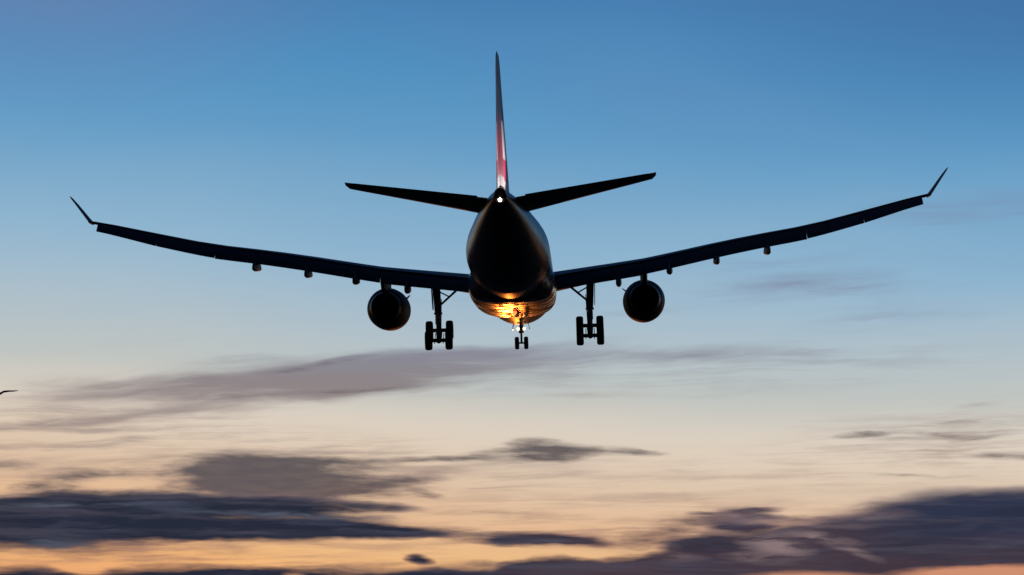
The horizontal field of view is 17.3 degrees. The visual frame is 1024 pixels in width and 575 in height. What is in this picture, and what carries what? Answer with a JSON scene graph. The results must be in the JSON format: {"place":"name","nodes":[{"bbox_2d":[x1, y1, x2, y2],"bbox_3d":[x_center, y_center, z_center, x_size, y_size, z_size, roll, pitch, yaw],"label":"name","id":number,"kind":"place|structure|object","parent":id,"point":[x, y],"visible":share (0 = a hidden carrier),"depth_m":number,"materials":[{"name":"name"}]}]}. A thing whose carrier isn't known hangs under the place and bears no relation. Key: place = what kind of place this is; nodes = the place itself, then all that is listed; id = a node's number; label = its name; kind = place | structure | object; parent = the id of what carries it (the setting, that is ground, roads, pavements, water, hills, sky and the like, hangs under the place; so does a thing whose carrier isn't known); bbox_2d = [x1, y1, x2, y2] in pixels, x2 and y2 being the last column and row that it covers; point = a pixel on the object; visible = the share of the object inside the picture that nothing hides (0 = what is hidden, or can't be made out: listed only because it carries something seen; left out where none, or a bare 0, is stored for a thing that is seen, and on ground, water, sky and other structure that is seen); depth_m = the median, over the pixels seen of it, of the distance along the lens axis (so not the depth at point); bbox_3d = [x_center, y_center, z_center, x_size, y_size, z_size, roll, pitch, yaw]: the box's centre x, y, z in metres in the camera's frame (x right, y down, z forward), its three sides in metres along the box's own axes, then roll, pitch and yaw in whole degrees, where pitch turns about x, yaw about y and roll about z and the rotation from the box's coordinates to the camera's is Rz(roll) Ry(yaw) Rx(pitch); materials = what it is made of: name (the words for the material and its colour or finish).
{"place":"outdoors","nodes":[
{"label":"outdoors","id":0,"kind":"place"},
{"bbox_2d":[0,390,17,394],"bbox_3d":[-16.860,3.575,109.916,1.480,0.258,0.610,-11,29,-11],"label":"bird","id":1,"kind":"object","parent":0,"point":[2,392],"visible":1,"depth_m":110.00},
{"bbox_2d":[70,51,947,349],"bbox_3d":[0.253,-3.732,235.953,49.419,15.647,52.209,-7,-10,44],"label":"airliner","id":2,"kind":"object","parent":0,"point":[512,277],"visible":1,"depth_m":234.53,"materials":[{"name":"paint"}]},
{"bbox_2d":[0,0,1023,574],"label":"sky","id":3,"kind":"structure","parent":0,"point":[848,401],"materials":[{"name":"blue"}]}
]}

